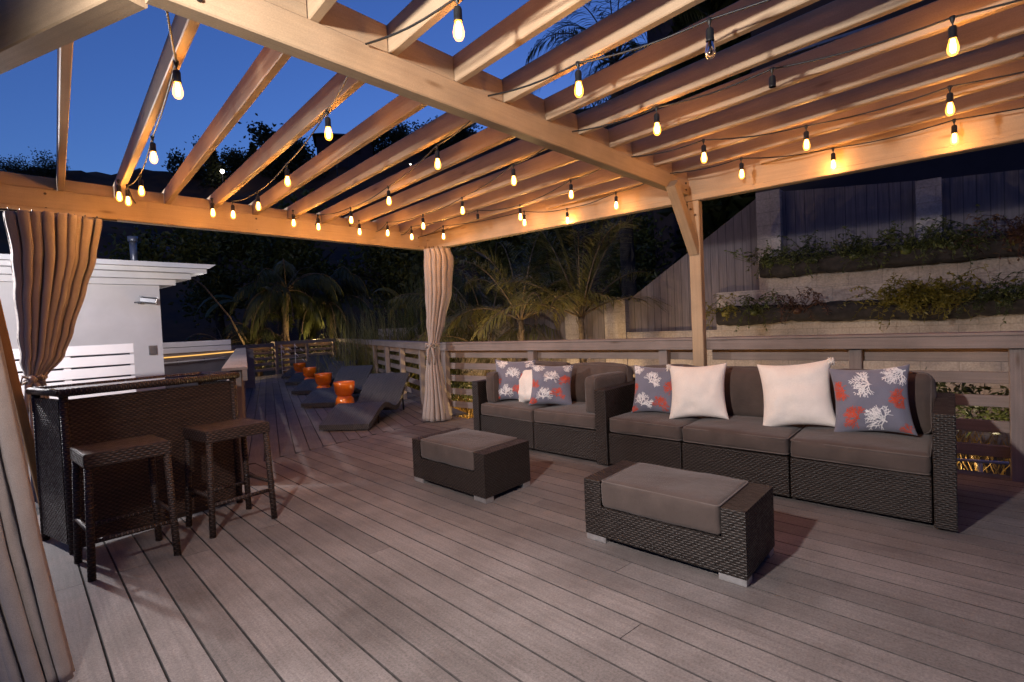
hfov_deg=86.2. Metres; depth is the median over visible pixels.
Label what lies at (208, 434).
bar stool
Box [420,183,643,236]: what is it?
light cable
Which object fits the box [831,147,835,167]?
string light
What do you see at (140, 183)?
string light
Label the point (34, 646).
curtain
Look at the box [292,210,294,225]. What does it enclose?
string light
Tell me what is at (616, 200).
string light
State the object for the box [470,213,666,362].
palm tree
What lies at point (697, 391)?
throw pillow
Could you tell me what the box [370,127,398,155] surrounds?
hill tree
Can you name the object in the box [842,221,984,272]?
trailing plant
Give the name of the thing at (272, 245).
garden tree
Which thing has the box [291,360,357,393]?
sun lounger
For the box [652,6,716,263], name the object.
hill tree
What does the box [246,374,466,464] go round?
deck
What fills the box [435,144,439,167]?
string light
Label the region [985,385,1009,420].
shrub
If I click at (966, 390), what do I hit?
shrub
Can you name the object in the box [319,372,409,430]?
sun lounger
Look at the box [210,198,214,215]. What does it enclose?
string light
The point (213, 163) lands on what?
hill tree
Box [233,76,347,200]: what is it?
light cable
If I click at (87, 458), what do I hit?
bar stool
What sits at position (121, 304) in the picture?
white house
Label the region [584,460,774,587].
ottoman
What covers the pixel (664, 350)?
deck railing
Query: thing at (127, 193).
string light
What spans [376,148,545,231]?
light cable
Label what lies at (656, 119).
string light
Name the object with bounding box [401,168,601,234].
light cable
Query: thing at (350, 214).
string light
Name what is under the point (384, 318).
grass clump
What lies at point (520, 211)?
string light
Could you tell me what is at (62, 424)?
wicker bar
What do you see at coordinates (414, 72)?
pergola
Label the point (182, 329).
hill
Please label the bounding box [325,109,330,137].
string light
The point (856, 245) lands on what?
trailing plant
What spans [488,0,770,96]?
light cable
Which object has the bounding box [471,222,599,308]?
garden tree
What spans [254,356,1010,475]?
ground
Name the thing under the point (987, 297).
trailing plant
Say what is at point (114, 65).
sky
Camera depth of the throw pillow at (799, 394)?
3.86 m
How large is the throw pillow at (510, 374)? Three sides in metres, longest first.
0.460 x 0.460 x 0.210 m
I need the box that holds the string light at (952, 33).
[948,15,957,52]
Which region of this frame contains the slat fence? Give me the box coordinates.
[12,343,135,398]
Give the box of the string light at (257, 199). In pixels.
[256,191,259,208]
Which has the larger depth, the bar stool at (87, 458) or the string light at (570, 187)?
the string light at (570, 187)
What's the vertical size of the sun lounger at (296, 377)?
0.568 m
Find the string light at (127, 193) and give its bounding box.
[125,184,130,203]
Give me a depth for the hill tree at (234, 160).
58.95 m
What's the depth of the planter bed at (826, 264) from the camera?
7.23 m
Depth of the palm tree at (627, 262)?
12.23 m
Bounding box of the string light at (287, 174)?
[285,163,289,184]
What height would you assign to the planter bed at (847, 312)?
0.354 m
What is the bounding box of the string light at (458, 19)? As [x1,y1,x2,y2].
[453,0,462,37]
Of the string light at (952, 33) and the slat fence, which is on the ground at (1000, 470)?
the slat fence
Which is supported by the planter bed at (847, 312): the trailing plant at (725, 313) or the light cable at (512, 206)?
the trailing plant at (725, 313)
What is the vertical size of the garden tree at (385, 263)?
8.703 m
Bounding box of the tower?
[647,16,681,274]
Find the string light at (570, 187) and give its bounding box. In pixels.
[569,179,572,197]
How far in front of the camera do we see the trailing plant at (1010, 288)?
6.36 m
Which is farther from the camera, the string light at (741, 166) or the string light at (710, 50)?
the string light at (741, 166)
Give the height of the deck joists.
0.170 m
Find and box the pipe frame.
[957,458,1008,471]
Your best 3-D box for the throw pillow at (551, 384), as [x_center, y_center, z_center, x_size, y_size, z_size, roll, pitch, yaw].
[0.396,0.443,5.499,0.440,0.440,0.217,1,-22,8]
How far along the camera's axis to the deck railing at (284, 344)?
18.13 m
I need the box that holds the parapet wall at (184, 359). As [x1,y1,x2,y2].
[163,339,255,388]
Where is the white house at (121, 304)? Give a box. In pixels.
[0,236,214,470]
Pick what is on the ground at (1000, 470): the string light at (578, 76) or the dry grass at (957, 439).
the dry grass at (957, 439)
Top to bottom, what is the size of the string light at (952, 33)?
0.176 m
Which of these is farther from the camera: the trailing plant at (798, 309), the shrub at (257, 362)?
the shrub at (257, 362)
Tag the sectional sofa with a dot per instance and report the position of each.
(906, 476)
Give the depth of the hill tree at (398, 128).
63.39 m
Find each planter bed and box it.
[716,292,1023,325]
[759,231,1023,278]
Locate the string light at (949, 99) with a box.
[946,85,953,113]
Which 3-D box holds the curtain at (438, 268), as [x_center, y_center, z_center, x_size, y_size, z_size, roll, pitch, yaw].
[-0.997,-0.100,7.294,0.522,2.334,0.184,-3,2,-2]
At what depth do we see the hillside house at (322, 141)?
60.93 m
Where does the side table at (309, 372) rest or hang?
on the deck at (306, 434)
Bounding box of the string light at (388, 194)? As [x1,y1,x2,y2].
[387,185,390,203]
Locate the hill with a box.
[0,68,751,359]
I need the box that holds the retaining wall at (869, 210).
[378,169,1023,445]
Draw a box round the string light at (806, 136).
[803,125,808,148]
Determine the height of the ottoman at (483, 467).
0.377 m
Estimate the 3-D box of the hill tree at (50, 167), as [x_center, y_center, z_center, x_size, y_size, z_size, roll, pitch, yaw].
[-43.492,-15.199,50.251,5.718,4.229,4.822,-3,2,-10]
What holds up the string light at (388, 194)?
hanging from the light cable at (466, 124)
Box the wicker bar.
[25,371,242,554]
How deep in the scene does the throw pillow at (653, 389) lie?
4.67 m
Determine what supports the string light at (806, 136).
hanging from the light cable at (840, 118)
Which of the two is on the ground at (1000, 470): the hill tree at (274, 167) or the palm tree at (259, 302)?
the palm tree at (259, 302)
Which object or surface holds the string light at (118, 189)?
hanging from the pergola
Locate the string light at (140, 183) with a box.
[138,173,143,194]
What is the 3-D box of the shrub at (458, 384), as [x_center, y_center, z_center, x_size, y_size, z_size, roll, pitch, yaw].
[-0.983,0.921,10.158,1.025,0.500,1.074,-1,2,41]
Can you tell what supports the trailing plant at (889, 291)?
on the planter bed at (847, 312)
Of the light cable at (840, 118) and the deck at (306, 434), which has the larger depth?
the deck at (306, 434)
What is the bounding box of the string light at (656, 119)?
[654,106,659,132]
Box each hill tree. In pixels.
[0,147,70,177]
[0,153,35,173]
[161,147,231,179]
[184,135,250,175]
[198,149,226,188]
[237,113,328,179]
[245,142,263,172]
[291,136,316,165]
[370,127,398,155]
[386,121,413,144]
[403,116,445,154]
[440,123,482,148]
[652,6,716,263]
[670,0,755,265]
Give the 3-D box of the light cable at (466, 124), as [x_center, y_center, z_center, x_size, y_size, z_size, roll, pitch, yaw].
[-1.161,-1.345,4.749,0.216,0.043,3.761,-4,2,-35]
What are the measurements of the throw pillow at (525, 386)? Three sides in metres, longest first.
0.380 x 0.380 x 0.210 m
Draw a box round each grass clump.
[252,304,470,390]
[277,287,466,374]
[279,243,556,401]
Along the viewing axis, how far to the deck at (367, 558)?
2.54 m
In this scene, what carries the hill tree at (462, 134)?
on the hill
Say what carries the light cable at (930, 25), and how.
attached to the pergola
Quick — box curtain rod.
[0,208,116,220]
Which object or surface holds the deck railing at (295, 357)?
on the deck at (306, 434)
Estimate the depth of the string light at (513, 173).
4.33 m
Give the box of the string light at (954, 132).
[951,118,957,142]
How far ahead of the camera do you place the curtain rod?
4.61 m
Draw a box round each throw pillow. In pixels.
[495,359,535,399]
[518,369,531,401]
[528,364,573,405]
[631,365,682,412]
[666,363,728,419]
[757,357,835,426]
[829,364,917,435]
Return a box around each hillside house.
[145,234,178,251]
[312,133,372,170]
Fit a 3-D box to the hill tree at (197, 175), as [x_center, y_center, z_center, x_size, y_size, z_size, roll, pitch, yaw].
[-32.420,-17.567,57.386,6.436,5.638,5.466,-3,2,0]
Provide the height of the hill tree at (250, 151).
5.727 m
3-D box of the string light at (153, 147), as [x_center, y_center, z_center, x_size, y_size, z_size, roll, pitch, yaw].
[-2.238,-1.194,3.411,0.045,0.176,0.045,-1,2,41]
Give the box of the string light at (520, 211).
[519,204,521,218]
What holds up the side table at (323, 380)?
on the deck at (306, 434)
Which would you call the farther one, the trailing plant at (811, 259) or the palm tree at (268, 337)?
the palm tree at (268, 337)
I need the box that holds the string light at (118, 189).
[116,179,121,199]
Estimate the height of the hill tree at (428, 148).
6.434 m
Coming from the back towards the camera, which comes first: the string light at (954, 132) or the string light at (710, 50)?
the string light at (954, 132)
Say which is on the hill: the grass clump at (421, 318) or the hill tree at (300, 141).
the hill tree at (300, 141)
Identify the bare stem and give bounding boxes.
[191,277,244,344]
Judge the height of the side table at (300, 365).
0.440 m
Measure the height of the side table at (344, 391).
0.440 m
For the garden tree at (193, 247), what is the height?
8.379 m
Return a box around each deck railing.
[208,343,273,371]
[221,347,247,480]
[271,338,335,373]
[281,344,302,373]
[335,338,427,408]
[427,337,692,412]
[706,331,1023,481]
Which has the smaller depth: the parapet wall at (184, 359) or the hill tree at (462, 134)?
the parapet wall at (184, 359)
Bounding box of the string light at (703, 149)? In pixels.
[701,139,705,160]
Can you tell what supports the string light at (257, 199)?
hanging from the light cable at (340, 90)
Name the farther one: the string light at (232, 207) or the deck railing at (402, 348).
the deck railing at (402, 348)
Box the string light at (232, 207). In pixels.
[231,200,234,217]
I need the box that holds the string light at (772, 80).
[769,67,775,88]
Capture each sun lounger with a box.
[281,355,330,378]
[285,357,340,384]
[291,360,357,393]
[301,365,373,407]
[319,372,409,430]
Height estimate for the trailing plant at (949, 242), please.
0.749 m
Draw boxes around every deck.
[37,416,1023,681]
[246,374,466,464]
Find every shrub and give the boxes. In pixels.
[254,349,290,368]
[296,333,346,359]
[451,381,472,401]
[926,367,1009,436]
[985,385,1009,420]
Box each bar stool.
[70,435,181,581]
[183,418,277,538]
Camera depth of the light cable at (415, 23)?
2.24 m
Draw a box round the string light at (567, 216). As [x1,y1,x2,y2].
[566,208,568,222]
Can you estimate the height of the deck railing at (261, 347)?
1.204 m
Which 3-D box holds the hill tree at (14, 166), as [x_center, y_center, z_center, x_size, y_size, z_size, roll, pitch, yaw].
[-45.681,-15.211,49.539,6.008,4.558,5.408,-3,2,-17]
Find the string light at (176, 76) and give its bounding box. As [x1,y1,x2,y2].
[173,60,181,96]
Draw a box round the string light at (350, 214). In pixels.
[349,207,352,222]
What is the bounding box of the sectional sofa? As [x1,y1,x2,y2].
[472,360,957,531]
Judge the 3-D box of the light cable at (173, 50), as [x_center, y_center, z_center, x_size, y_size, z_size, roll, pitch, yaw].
[-2.300,-1.256,3.430,0.116,0.043,3.733,-4,2,-37]
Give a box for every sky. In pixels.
[0,0,646,174]
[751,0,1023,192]
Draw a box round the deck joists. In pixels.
[35,378,294,681]
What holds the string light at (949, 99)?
hanging from the light cable at (840, 118)
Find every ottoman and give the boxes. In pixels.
[412,428,530,503]
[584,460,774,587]
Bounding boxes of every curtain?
[0,336,74,681]
[3,207,101,503]
[423,246,453,421]
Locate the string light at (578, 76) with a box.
[575,61,581,94]
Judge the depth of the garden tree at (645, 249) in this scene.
14.53 m
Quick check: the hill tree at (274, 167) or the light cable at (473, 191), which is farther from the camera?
the hill tree at (274, 167)
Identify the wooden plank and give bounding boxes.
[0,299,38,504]
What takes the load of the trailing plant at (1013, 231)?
on the planter bed at (826, 264)
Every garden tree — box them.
[99,222,325,339]
[241,185,381,362]
[348,208,460,327]
[401,222,586,303]
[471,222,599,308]
[571,209,679,302]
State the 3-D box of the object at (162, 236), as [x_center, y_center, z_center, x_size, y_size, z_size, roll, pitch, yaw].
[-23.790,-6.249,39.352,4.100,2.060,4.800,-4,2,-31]
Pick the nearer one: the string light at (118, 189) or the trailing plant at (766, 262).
the string light at (118, 189)
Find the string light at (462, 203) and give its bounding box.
[461,197,463,212]
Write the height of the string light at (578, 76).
0.176 m
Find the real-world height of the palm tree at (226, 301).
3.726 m
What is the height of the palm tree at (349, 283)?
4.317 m
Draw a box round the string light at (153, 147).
[150,135,156,161]
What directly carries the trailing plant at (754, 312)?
on the planter bed at (847, 312)
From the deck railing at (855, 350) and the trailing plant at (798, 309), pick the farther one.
the trailing plant at (798, 309)
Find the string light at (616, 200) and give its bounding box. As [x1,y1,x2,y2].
[614,192,617,207]
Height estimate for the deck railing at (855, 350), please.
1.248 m
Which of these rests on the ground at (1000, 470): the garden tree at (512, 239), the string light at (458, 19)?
the garden tree at (512, 239)
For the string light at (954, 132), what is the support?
hanging from the light cable at (855, 144)
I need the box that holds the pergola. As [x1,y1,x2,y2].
[0,0,1023,365]
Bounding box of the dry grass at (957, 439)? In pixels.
[453,395,1009,474]
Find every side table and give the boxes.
[293,363,305,372]
[302,367,316,379]
[314,373,331,387]
[333,380,354,405]
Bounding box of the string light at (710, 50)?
[705,17,715,58]
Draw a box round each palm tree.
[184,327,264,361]
[193,286,306,376]
[222,312,290,376]
[229,259,343,373]
[272,266,375,354]
[443,229,622,361]
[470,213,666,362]
[525,0,708,298]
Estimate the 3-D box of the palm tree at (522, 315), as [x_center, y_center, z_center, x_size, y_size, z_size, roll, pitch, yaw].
[0.232,-0.381,10.315,3.932,3.873,3.368,-1,2,41]
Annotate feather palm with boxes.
[389,268,562,375]
[410,243,576,337]
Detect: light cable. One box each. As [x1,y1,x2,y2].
[127,11,176,202]
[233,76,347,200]
[315,121,470,224]
[365,0,454,44]
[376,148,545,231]
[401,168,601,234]
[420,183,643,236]
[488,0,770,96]
[572,0,1022,131]
[631,71,1023,156]
[670,107,1023,173]
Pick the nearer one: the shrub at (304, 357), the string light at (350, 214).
the string light at (350, 214)
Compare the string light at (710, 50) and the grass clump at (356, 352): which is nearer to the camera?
the string light at (710, 50)
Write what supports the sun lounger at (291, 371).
on the deck at (306, 434)
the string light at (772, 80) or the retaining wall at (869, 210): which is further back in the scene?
the retaining wall at (869, 210)
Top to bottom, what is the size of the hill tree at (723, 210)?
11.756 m
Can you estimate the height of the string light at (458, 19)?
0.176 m
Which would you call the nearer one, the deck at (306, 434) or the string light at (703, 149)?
the string light at (703, 149)
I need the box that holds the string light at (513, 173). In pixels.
[511,163,515,183]
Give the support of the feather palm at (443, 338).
on the ground at (1000, 470)
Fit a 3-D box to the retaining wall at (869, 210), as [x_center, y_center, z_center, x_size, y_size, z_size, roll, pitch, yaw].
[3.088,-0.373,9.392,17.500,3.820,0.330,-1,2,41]
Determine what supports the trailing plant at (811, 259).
on the planter bed at (826, 264)
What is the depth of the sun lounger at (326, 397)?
10.29 m
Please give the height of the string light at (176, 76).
0.176 m
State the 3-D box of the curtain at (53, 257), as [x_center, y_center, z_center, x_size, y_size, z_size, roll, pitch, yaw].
[-3.637,0.105,4.460,0.257,2.321,0.623,-1,2,41]
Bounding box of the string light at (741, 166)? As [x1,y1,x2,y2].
[739,157,743,176]
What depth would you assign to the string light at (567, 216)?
5.94 m
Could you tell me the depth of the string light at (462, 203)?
5.36 m
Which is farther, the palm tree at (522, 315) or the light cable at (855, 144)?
the palm tree at (522, 315)
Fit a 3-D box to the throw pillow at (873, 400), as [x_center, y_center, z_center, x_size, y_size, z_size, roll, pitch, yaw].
[2.373,0.392,3.616,0.460,0.460,0.210,-6,-18,35]
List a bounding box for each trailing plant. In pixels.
[705,293,739,327]
[712,288,787,331]
[724,240,820,278]
[763,226,854,276]
[766,287,831,323]
[795,221,896,270]
[837,272,967,331]
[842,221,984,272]
[878,264,1022,328]
[895,204,1009,268]
[918,270,1023,322]
[943,213,1023,261]
[956,279,1023,312]
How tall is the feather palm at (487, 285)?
4.246 m
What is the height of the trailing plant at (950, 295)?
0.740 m
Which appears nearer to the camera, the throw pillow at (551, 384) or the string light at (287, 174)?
the string light at (287, 174)

